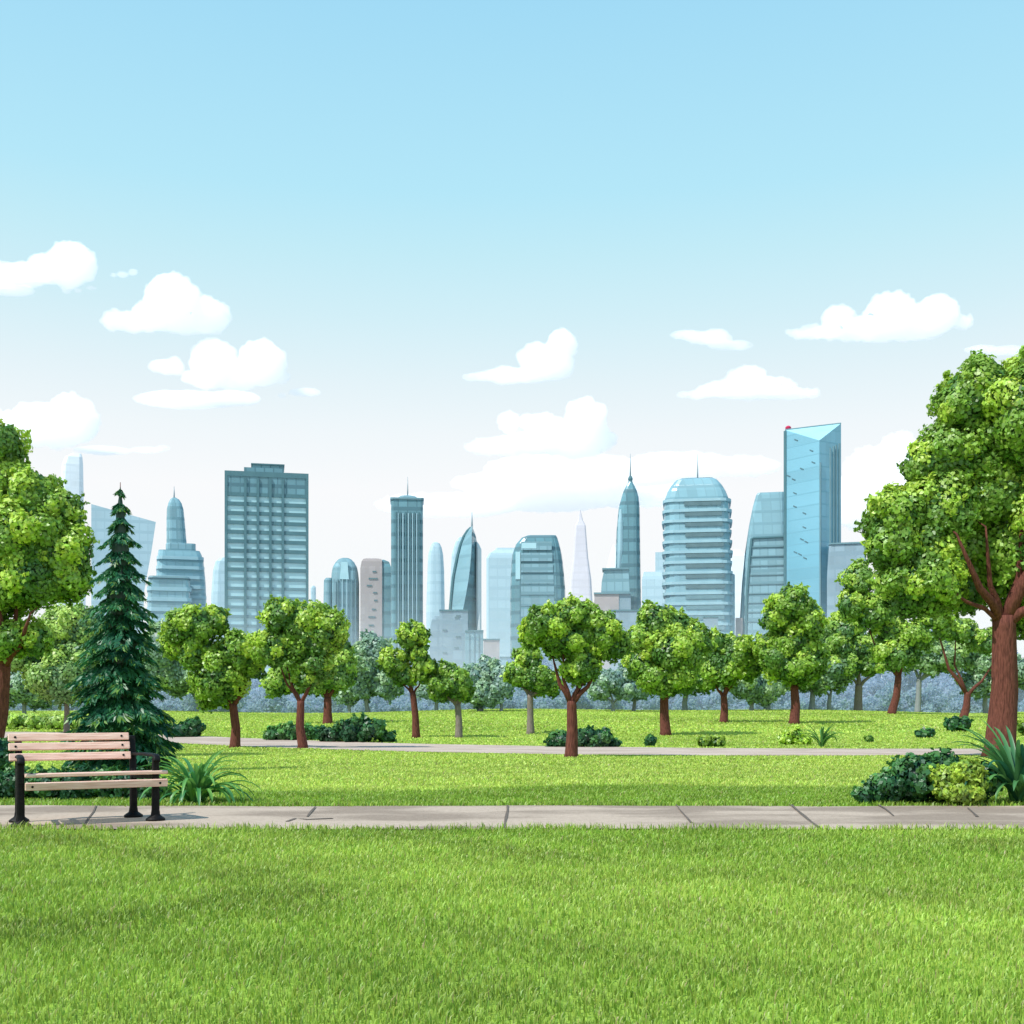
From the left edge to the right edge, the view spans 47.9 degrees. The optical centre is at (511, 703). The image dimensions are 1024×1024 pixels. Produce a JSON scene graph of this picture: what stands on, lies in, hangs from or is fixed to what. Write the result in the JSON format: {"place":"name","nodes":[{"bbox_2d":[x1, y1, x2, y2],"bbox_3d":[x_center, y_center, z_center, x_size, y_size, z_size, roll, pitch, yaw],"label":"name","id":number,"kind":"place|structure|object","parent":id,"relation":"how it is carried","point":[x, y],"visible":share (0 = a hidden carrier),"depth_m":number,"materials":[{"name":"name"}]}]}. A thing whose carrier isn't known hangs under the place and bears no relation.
{"place":"outdoors","nodes":[
{"label":"outdoors","id":0,"kind":"place"},
{"bbox_2d":[4,732,982,754],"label":"footpath","id":1,"kind":"structure","parent":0,"point":[255,742],"depth_m":40.70,"materials":[{"name":"concrete"}]},
{"bbox_2d":[0,708,1023,1023],"bbox_3d":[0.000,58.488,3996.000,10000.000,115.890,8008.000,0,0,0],"label":"ground","id":2,"kind":"structure","parent":0,"point":[564,1002],"depth_m":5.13,"materials":[{"name":"plant"}]},
{"bbox_2d":[0,736,14,774],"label":"shrub","id":3,"kind":"object","parent":2,"relation":"on","point":[5,752],"visible":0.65,"depth_m":14.13,"materials":[{"name":"green plant"}]},
{"bbox_2d":[9,671,55,713],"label":"distant tree","id":4,"kind":"object","parent":2,"relation":"on","point":[19,694],"visible":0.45,"depth_m":77.23,"materials":[{"name":"green plant"}]},
{"bbox_2d":[6,710,85,729],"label":"hedge","id":5,"kind":"object","parent":2,"relation":"on","point":[30,721],"visible":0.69,"depth_m":65.94,"materials":[{"name":"green plant"}]},
{"bbox_2d":[0,418,99,737],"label":"broadleaf tree","id":6,"kind":"object","parent":2,"relation":"on","point":[46,551],"visible":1,"depth_m":29.91,"materials":[{"name":"green plant"}]},
{"bbox_2d":[10,600,99,732],"bbox_3d":[-24.528,-1.913,61.513,5.556,7.332,5.165,0,0,25],"label":"broadleaf tree","id":7,"kind":"object","parent":2,"relation":"on","point":[52,675],"visible":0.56,"depth_m":60.39,"materials":[{"name":"green plant"}]},
{"bbox_2d":[57,453,85,609],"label":"distant tower","id":8,"kind":"structure","parent":2,"relation":"on","point":[72,470],"depth_m":902.05,"materials":[{"name":"blue glass"}]},
{"bbox_2d":[0,761,173,800],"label":"hedge","id":9,"kind":"object","parent":2,"relation":"on","point":[7,783],"visible":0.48,"depth_m":13.30,"materials":[{"name":"green plant"}]},
{"bbox_2d":[60,482,184,771],"bbox_3d":[-7.123,-1.305,20.826,2.312,5.374,2.360,0,0,0],"label":"conifer tree","id":10,"kind":"object","parent":2,"relation":"on","point":[115,697],"visible":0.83,"depth_m":20.48,"materials":[{"name":"green plant"}]},
{"bbox_2d":[91,504,155,632],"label":"distant tower","id":11,"kind":"structure","parent":2,"relation":"on","point":[102,519],"depth_m":558.37,"materials":[{"name":"blue glass"}]},
{"bbox_2d":[147,576,191,623],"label":"office block","id":12,"kind":"structure","parent":2,"relation":"on","point":[166,594],"depth_m":402.82,"materials":[{"name":"blue glass"}]},
{"bbox_2d":[143,618,200,711],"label":"distant tree","id":13,"kind":"object","parent":2,"relation":"on","point":[172,675],"visible":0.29,"depth_m":112.19,"materials":[{"name":"green plant"}]},
{"bbox_2d":[156,489,205,608],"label":"stepped tower","id":14,"kind":"structure","parent":2,"relation":"on","point":[179,556],"depth_m":416.59,"materials":[{"name":"blue glass"}]},
{"bbox_2d":[167,716,206,736],"bbox_3d":[-16.144,1.186,56.716,2.100,1.164,1.249,0,0,-22],"label":"shrub","id":15,"kind":"object","parent":2,"relation":"on","point":[188,727],"visible":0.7,"depth_m":56.51,"materials":[{"name":"green plant"}]},
{"bbox_2d":[139,750,261,805],"bbox_3d":[-3.491,0.806,12.771,1.416,0.615,1.135,0,0,0],"label":"fern","id":16,"kind":"object","parent":2,"relation":"on","point":[198,783],"visible":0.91,"depth_m":12.70,"materials":[{"name":"green plant"}]},
{"bbox_2d":[156,603,267,747],"bbox_3d":[-11.495,-0.991,44.144,4.285,5.718,2.561,0,0,-11],"label":"park tree","id":17,"kind":"object","parent":2,"relation":"on","point":[226,669],"visible":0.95,"depth_m":43.58,"materials":[{"name":"green plant"}]},
{"bbox_2d":[211,557,224,642],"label":"distant tower","id":18,"kind":"structure","parent":2,"relation":"on","point":[218,591],"depth_m":560.37,"materials":[{"name":"blue glass"}]},
{"bbox_2d":[225,463,308,672],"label":"office tower","id":19,"kind":"structure","parent":2,"relation":"on","point":[266,530],"depth_m":379.51,"materials":[{"name":"teal glass"}]},
{"bbox_2d":[262,720,321,739],"bbox_3d":[-10.114,1.300,53.423,3.081,1.045,1.394,0,0,0],"label":"shrub","id":20,"kind":"object","parent":2,"relation":"on","point":[285,731],"visible":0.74,"depth_m":53.08,"materials":[{"name":"green plant"}]},
{"bbox_2d":[245,594,350,748],"bbox_3d":[-7.933,-1.125,43.328,3.926,5.952,2.446,0,0,0],"label":"park tree","id":21,"kind":"object","parent":2,"relation":"on","point":[309,639],"visible":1,"depth_m":42.65,"materials":[{"name":"green plant"}]},
{"bbox_2d":[258,634,357,723],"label":"park tree","id":22,"kind":"object","parent":2,"relation":"on","point":[345,661],"visible":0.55,"depth_m":74.28,"materials":[{"name":"green plant"}]},
{"bbox_2d":[311,586,315,606],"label":"distant tower","id":23,"kind":"structure","parent":2,"relation":"on","point":[313,593],"depth_m":560.02,"materials":[{"name":"blue glass"}]},
{"bbox_2d":[323,558,358,645],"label":"domed tower","id":24,"kind":"structure","parent":2,"relation":"on","point":[341,588],"depth_m":377.44,"materials":[{"name":"blue glass"}]},
{"bbox_2d":[340,562,348,578],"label":"window","id":25,"kind":"structure","parent":24,"relation":"in","point":[344,565],"depth_m":376.85,"materials":[{"name":"glass"}]},
{"bbox_2d":[331,686,370,712],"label":"distant tree","id":26,"kind":"object","parent":2,"relation":"on","point":[342,697],"visible":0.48,"depth_m":113.50,"materials":[{"name":"green plant"}]},
{"bbox_2d":[316,712,396,741],"bbox_3d":[-6.943,1.098,51.322,3.578,1.463,1.528,0,0,8],"label":"shrub","id":27,"kind":"object","parent":2,"relation":"on","point":[355,728],"visible":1,"depth_m":51.00,"materials":[{"name":"green plant"}]},
{"bbox_2d":[360,558,390,648],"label":"tan tower","id":28,"kind":"structure","parent":2,"relation":"on","point":[375,595],"depth_m":378.06,"materials":[{"name":"beige concrete"}]},
{"bbox_2d":[348,628,406,711],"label":"distant tree","id":29,"kind":"object","parent":2,"relation":"on","point":[369,644],"visible":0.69,"depth_m":112.77,"materials":[{"name":"green plant"}]},
{"bbox_2d":[390,477,423,666],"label":"ribbed tower","id":30,"kind":"structure","parent":2,"relation":"on","point":[406,557],"depth_m":374.84,"materials":[{"name":"teal glass"}]},
{"bbox_2d":[375,619,438,737],"bbox_3d":[-5.037,-1.154,56.046,3.190,5.966,1.958,0,0,0],"label":"park tree","id":31,"kind":"object","parent":2,"relation":"on","point":[412,640],"visible":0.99,"depth_m":55.63,"materials":[{"name":"green plant"}]},
{"bbox_2d":[416,663,449,710],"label":"distant tree","id":32,"kind":"object","parent":2,"relation":"on","point":[421,689],"visible":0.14,"depth_m":111.44,"materials":[{"name":"green plant"}]},
{"bbox_2d":[426,542,444,654],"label":"distant tower","id":33,"kind":"structure","parent":2,"relation":"on","point":[435,602],"depth_m":560.44,"materials":[{"name":"blue glass"}]},
{"bbox_2d":[430,609,467,667],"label":"office block","id":34,"kind":"structure","parent":2,"relation":"on","point":[448,628],"depth_m":364.08,"materials":[{"name":"stone"}]},
{"bbox_2d":[424,658,476,737],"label":"park tree","id":35,"kind":"object","parent":2,"relation":"on","point":[452,683],"visible":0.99,"depth_m":55.66,"materials":[{"name":"green plant"}]},
{"bbox_2d":[450,537,461,587],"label":"distant tower","id":36,"kind":"structure","parent":2,"relation":"on","point":[456,545],"depth_m":580.90,"materials":[{"name":"blue glass"}]},
{"bbox_2d":[449,514,480,629],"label":"sail tower","id":37,"kind":"structure","parent":2,"relation":"on","point":[465,591],"depth_m":376.18,"materials":[{"name":"teal glass"}]},
{"bbox_2d":[465,630,483,664],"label":"office block","id":38,"kind":"structure","parent":2,"relation":"on","point":[473,645],"depth_m":359.97,"materials":[{"name":"blue glass"}]},
{"bbox_2d":[461,654,500,710],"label":"distant tree","id":39,"kind":"object","parent":2,"relation":"on","point":[480,676],"visible":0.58,"depth_m":102.09,"materials":[{"name":"green plant"}]},
{"bbox_2d":[483,639,499,661],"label":"office block","id":40,"kind":"structure","parent":2,"relation":"on","point":[491,648],"depth_m":358.00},
{"bbox_2d":[486,548,513,656],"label":"distant tower","id":41,"kind":"structure","parent":2,"relation":"on","point":[498,570],"depth_m":539.99,"materials":[{"name":"blue glass"}]},
{"bbox_2d":[487,665,515,710],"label":"distant tree","id":42,"kind":"object","parent":2,"relation":"on","point":[500,689],"visible":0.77,"depth_m":101.44,"materials":[{"name":"green plant"}]},
{"bbox_2d":[500,657,513,664],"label":"office block","id":43,"kind":"structure","parent":2,"relation":"on","point":[503,660],"depth_m":356.00,"materials":[{"name":"teal glass"}]},
{"bbox_2d":[9,630,1023,712],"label":"forest","id":44,"kind":"object","parent":2,"relation":"on","point":[941,692],"visible":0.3,"depth_m":158.44,"materials":[{"name":"grey plant"}]},
{"bbox_2d":[499,645,563,733],"bbox_3d":[1.082,-0.717,60.705,3.271,4.959,2.265,0,0,35],"label":"park tree","id":45,"kind":"object","parent":2,"relation":"on","point":[527,671],"visible":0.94,"depth_m":60.22,"materials":[{"name":"green plant"}]},
{"bbox_2d":[510,535,564,678],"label":"curved tower","id":46,"kind":"structure","parent":2,"relation":"on","point":[537,573],"depth_m":377.06,"materials":[{"name":"teal glass"}]},
{"bbox_2d":[516,552,519,578],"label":"window","id":47,"kind":"structure","parent":46,"relation":"in","point":[517,553],"depth_m":377.03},
{"bbox_2d":[522,543,535,547],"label":"window","id":48,"kind":"structure","parent":46,"relation":"in","point":[524,545],"depth_m":376.85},
{"bbox_2d":[521,541,551,549],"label":"window","id":49,"kind":"structure","parent":46,"relation":"in","point":[543,545],"depth_m":376.85,"materials":[{"name":"blue glass"}]},
{"bbox_2d":[521,553,551,560],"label":"window","id":50,"kind":"structure","parent":46,"relation":"in","point":[524,556],"depth_m":376.85,"materials":[{"name":"blue glass"}]},
{"bbox_2d":[521,564,552,571],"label":"window","id":51,"kind":"structure","parent":46,"relation":"in","point":[524,567],"depth_m":376.85,"materials":[{"name":"blue glass"}]},
{"bbox_2d":[521,575,553,583],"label":"window","id":52,"kind":"structure","parent":46,"relation":"in","point":[525,579],"depth_m":376.85,"materials":[{"name":"blue glass"}]},
{"bbox_2d":[521,586,553,594],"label":"window","id":53,"kind":"structure","parent":46,"relation":"in","point":[525,590],"depth_m":376.85,"materials":[{"name":"blue glass"}]},
{"bbox_2d":[521,597,553,605],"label":"window","id":54,"kind":"structure","parent":46,"relation":"in","point":[524,601],"depth_m":376.85,"materials":[{"name":"blue glass"}]},
{"bbox_2d":[516,592,633,757],"bbox_3d":[1.741,-0.693,31.136,3.187,4.622,1.713,0,0,-11],"label":"park tree","id":55,"kind":"object","parent":2,"relation":"on","point":[583,639],"visible":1,"depth_m":30.75,"materials":[{"name":"green plant"}]},
{"bbox_2d":[569,510,592,602],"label":"distant tower","id":56,"kind":"structure","parent":2,"relation":"on","point":[580,583],"depth_m":951.41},
{"bbox_2d":[543,724,622,746],"bbox_3d":[2.764,1.325,45.292,3.112,0.998,1.175,0,0,13],"label":"shrub","id":57,"kind":"object","parent":2,"relation":"on","point":[589,736],"visible":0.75,"depth_m":45.01,"materials":[{"name":"green plant"}]},
{"bbox_2d":[607,545,615,567],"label":"distant tower","id":58,"kind":"structure","parent":2,"relation":"on","point":[612,561],"depth_m":801.33,"materials":[{"name":"glass"}]},
{"bbox_2d":[586,668,645,711],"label":"distant tree","id":59,"kind":"object","parent":2,"relation":"on","point":[618,685],"visible":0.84,"depth_m":104.50,"materials":[{"name":"green plant"}]},
{"bbox_2d":[594,568,640,670],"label":"stacked block","id":60,"kind":"structure","parent":2,"relation":"on","point":[614,594],"depth_m":373.23,"materials":[{"name":"blue glass"}]},
{"bbox_2d":[616,454,640,609],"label":"spire tower","id":61,"kind":"structure","parent":2,"relation":"on","point":[628,541],"depth_m":387.31,"materials":[{"name":"teal glass"}]},
{"bbox_2d":[616,663,648,710],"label":"distant tree","id":62,"kind":"object","parent":2,"relation":"on","point":[621,668],"visible":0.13,"depth_m":106.24,"materials":[{"name":"green plant"}]},
{"bbox_2d":[644,733,656,746],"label":"shrub","id":63,"kind":"object","parent":2,"relation":"on","point":[650,739],"visible":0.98,"depth_m":46.19,"materials":[{"name":"green plant"}]},
{"bbox_2d":[642,552,664,605],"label":"distant tower","id":64,"kind":"structure","parent":2,"relation":"on","point":[653,590],"depth_m":580.34,"materials":[{"name":"blue glass"}]},
{"bbox_2d":[620,599,714,735],"bbox_3d":[7.966,-1.772,58.823,4.520,7.124,3.679,0,0,35],"label":"park tree","id":65,"kind":"object","parent":2,"relation":"on","point":[672,646],"visible":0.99,"depth_m":58.12,"materials":[{"name":"green plant"}]},
{"bbox_2d":[674,656,710,709],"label":"distant tree","id":66,"kind":"object","parent":2,"relation":"on","point":[696,692],"visible":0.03,"depth_m":113.80,"materials":[{"name":"green plant"}]},
{"bbox_2d":[662,453,734,634],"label":"banded tower","id":67,"kind":"structure","parent":2,"relation":"on","point":[698,575],"depth_m":381.02,"materials":[{"name":"teal glass"}]},
{"bbox_2d":[684,501,720,505],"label":"window","id":68,"kind":"structure","parent":67,"relation":"in","point":[707,502],"depth_m":380.50,"materials":[{"name":"glass"}]},
{"bbox_2d":[685,511,721,515],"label":"window","id":69,"kind":"structure","parent":67,"relation":"in","point":[686,513],"depth_m":380.41,"materials":[{"name":"glass"}]},
{"bbox_2d":[685,522,722,526],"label":"window","id":70,"kind":"structure","parent":67,"relation":"in","point":[698,523],"depth_m":380.36,"materials":[{"name":"glass"}]},
{"bbox_2d":[685,532,722,536],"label":"window","id":71,"kind":"structure","parent":67,"relation":"in","point":[714,533],"depth_m":380.55,"materials":[{"name":"glass"}]},
{"bbox_2d":[686,543,723,546],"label":"window","id":72,"kind":"structure","parent":67,"relation":"in","point":[687,544],"depth_m":380.31,"materials":[{"name":"glass"}]},
{"bbox_2d":[686,553,724,557],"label":"window","id":73,"kind":"structure","parent":67,"relation":"in","point":[704,554],"depth_m":380.27,"materials":[{"name":"glass"}]},
{"bbox_2d":[686,563,724,567],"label":"window","id":74,"kind":"structure","parent":67,"relation":"in","point":[687,565],"depth_m":380.36,"materials":[{"name":"glass"}]},
{"bbox_2d":[686,574,724,577],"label":"window","id":75,"kind":"structure","parent":67,"relation":"in","point":[691,575],"depth_m":380.27,"materials":[{"name":"glass"}]},
{"bbox_2d":[686,584,724,588],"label":"window","id":76,"kind":"structure","parent":67,"relation":"in","point":[713,585],"depth_m":380.27,"materials":[{"name":"glass"}]},
{"bbox_2d":[686,595,724,598],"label":"window","id":77,"kind":"structure","parent":67,"relation":"in","point":[687,596],"depth_m":380.27,"materials":[{"name":"glass"}]},
{"bbox_2d":[686,605,724,608],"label":"window","id":78,"kind":"structure","parent":67,"relation":"in","point":[698,606],"depth_m":380.27,"materials":[{"name":"glass"}]},
{"bbox_2d":[703,616,717,696],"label":"office block","id":79,"kind":"structure","parent":2,"relation":"on","point":[710,621],"depth_m":349.94,"materials":[{"name":"stone"}]},
{"bbox_2d":[696,735,725,746],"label":"shrub","id":80,"kind":"object","parent":2,"relation":"on","point":[707,741],"visible":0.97,"depth_m":45.25,"materials":[{"name":"green plant"}]},
{"bbox_2d":[697,626,763,722],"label":"park tree","id":81,"kind":"object","parent":2,"relation":"on","point":[730,661],"visible":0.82,"depth_m":74.79,"materials":[{"name":"green plant"}]},
{"bbox_2d":[731,549,744,617],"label":"distant tower","id":82,"kind":"structure","parent":2,"relation":"on","point":[737,559],"depth_m":619.98,"materials":[{"name":"glass"}]},
{"bbox_2d":[719,670,786,710],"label":"distant tree","id":83,"kind":"object","parent":2,"relation":"on","point":[761,691],"visible":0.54,"depth_m":107.74,"materials":[{"name":"green plant"}]},
{"bbox_2d":[735,492,783,640],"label":"arched tower","id":84,"kind":"structure","parent":2,"relation":"on","point":[763,575],"depth_m":382.83,"materials":[{"name":"teal glass"}]},
{"bbox_2d":[761,673,789,709],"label":"distant tree","id":85,"kind":"object","parent":2,"relation":"on","point":[784,686],"visible":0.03,"depth_m":112.16,"materials":[{"name":"green plant"}]},
{"bbox_2d":[750,581,830,723],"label":"park tree","id":86,"kind":"object","parent":2,"relation":"on","point":[788,648],"visible":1,"depth_m":72.55,"materials":[{"name":"green plant"}]},
{"bbox_2d":[777,724,813,744],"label":"shrub","id":87,"kind":"object","parent":2,"relation":"on","point":[789,735],"visible":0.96,"depth_m":48.63,"materials":[{"name":"green plant"}]},
{"bbox_2d":[784,423,840,617],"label":"blue tower","id":88,"kind":"structure","parent":2,"relation":"on","point":[812,492],"depth_m":371.55,"materials":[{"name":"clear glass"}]},
{"bbox_2d":[799,657,836,709],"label":"distant tree","id":89,"kind":"object","parent":2,"relation":"on","point":[812,685],"visible":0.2,"depth_m":113.55,"materials":[{"name":"green plant"}]},
{"bbox_2d":[797,723,844,746],"bbox_3d":[12.241,1.249,45.385,2.025,0.974,1.350,0,0,22],"label":"fern","id":90,"kind":"object","parent":2,"relation":"on","point":[823,740],"visible":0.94,"depth_m":45.21,"materials":[{"name":"green plant"}]},
{"bbox_2d":[808,655,856,709],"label":"distant tree","id":91,"kind":"object","parent":2,"relation":"on","point":[834,674],"visible":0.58,"depth_m":112.83,"materials":[{"name":"green plant"}]},
{"bbox_2d":[827,542,866,676],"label":"office block","id":92,"kind":"structure","parent":2,"relation":"on","point":[841,555],"depth_m":360.69,"materials":[{"name":"glass"}]},
{"bbox_2d":[817,610,886,710],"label":"park tree","id":93,"kind":"object","parent":2,"relation":"on","point":[851,644],"visible":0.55,"depth_m":113.05,"materials":[{"name":"green plant"}]},
{"bbox_2d":[834,557,935,713],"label":"park tree","id":94,"kind":"object","parent":2,"relation":"on","point":[898,647],"visible":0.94,"depth_m":95.05,"materials":[{"name":"green plant"}]},
{"bbox_2d":[914,727,935,737],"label":"shrub","id":95,"kind":"object","parent":2,"relation":"on","point":[925,733],"visible":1,"depth_m":55.95,"materials":[{"name":"green plant"}]},
{"bbox_2d":[850,747,1002,804],"bbox_3d":[4.572,0.808,12.793,1.674,0.653,0.804,0,0,0],"label":"shrub","id":96,"kind":"object","parent":2,"relation":"on","point":[906,778],"visible":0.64,"depth_m":12.61,"materials":[{"name":"green plant"}]},
{"bbox_2d":[853,345,1023,757],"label":"broadleaf tree","id":97,"kind":"object","parent":2,"relation":"on","point":[943,528],"visible":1,"depth_m":29.96,"materials":[{"name":"green plant"}]},
{"bbox_2d":[902,630,979,711],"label":"distant tree","id":98,"kind":"object","parent":2,"relation":"on","point":[933,664],"visible":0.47,"depth_m":112.50,"materials":[{"name":"green plant"}]},
{"bbox_2d":[919,614,991,716],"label":"park tree","id":99,"kind":"object","parent":2,"relation":"on","point":[961,630],"visible":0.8,"depth_m":85.45,"materials":[{"name":"green plant"}]},
{"bbox_2d":[943,715,973,731],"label":"shrub","id":100,"kind":"object","parent":2,"relation":"on","point":[954,721],"visible":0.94,"depth_m":63.19,"materials":[{"name":"green plant"}]},
{"bbox_2d":[928,756,992,805],"bbox_3d":[4.821,0.846,12.407,0.685,0.548,0.464,0,0,0],"label":"shrub","id":101,"kind":"object","parent":2,"relation":"on","point":[949,783],"visible":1,"depth_m":12.33,"materials":[{"name":"green plant"}]},
{"bbox_2d":[948,718,1023,803],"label":"strap leaved plant","id":102,"kind":"object","parent":2,"relation":"on","point":[1007,760],"visible":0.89,"depth_m":12.58,"materials":[{"name":"green plant"}]},
{"bbox_2d":[954,653,1023,713],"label":"distant tree","id":103,"kind":"object","parent":2,"relation":"on","point":[973,677],"visible":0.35,"depth_m":112.51,"materials":[{"name":"green plant"}]},
{"bbox_2d":[1017,719,1023,735],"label":"shrub","id":104,"kind":"object","parent":2,"relation":"on","point":[1020,726],"visible":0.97,"depth_m":58.19,"materials":[{"name":"green plant"}]},
{"bbox_2d":[0,804,1023,828],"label":"path","id":105,"kind":"structure","parent":0,"point":[792,816],"depth_m":11.16,"materials":[{"name":"concrete"}]},
{"bbox_2d":[8,732,167,827],"bbox_3d":[-3.923,0.681,10.620,1.346,0.805,0.658,0,0,-28],"label":"park bench","id":106,"kind":"object","parent":105,"relation":"on","point":[133,783],"visible":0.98,"depth_m":10.63,"materials":[{"name":"brown wood"}]},
{"bbox_2d":[0,0,1023,683],"label":"sky","id":107,"kind":"structure","parent":0,"point":[490,256],"materials":[{"name":"blue"}]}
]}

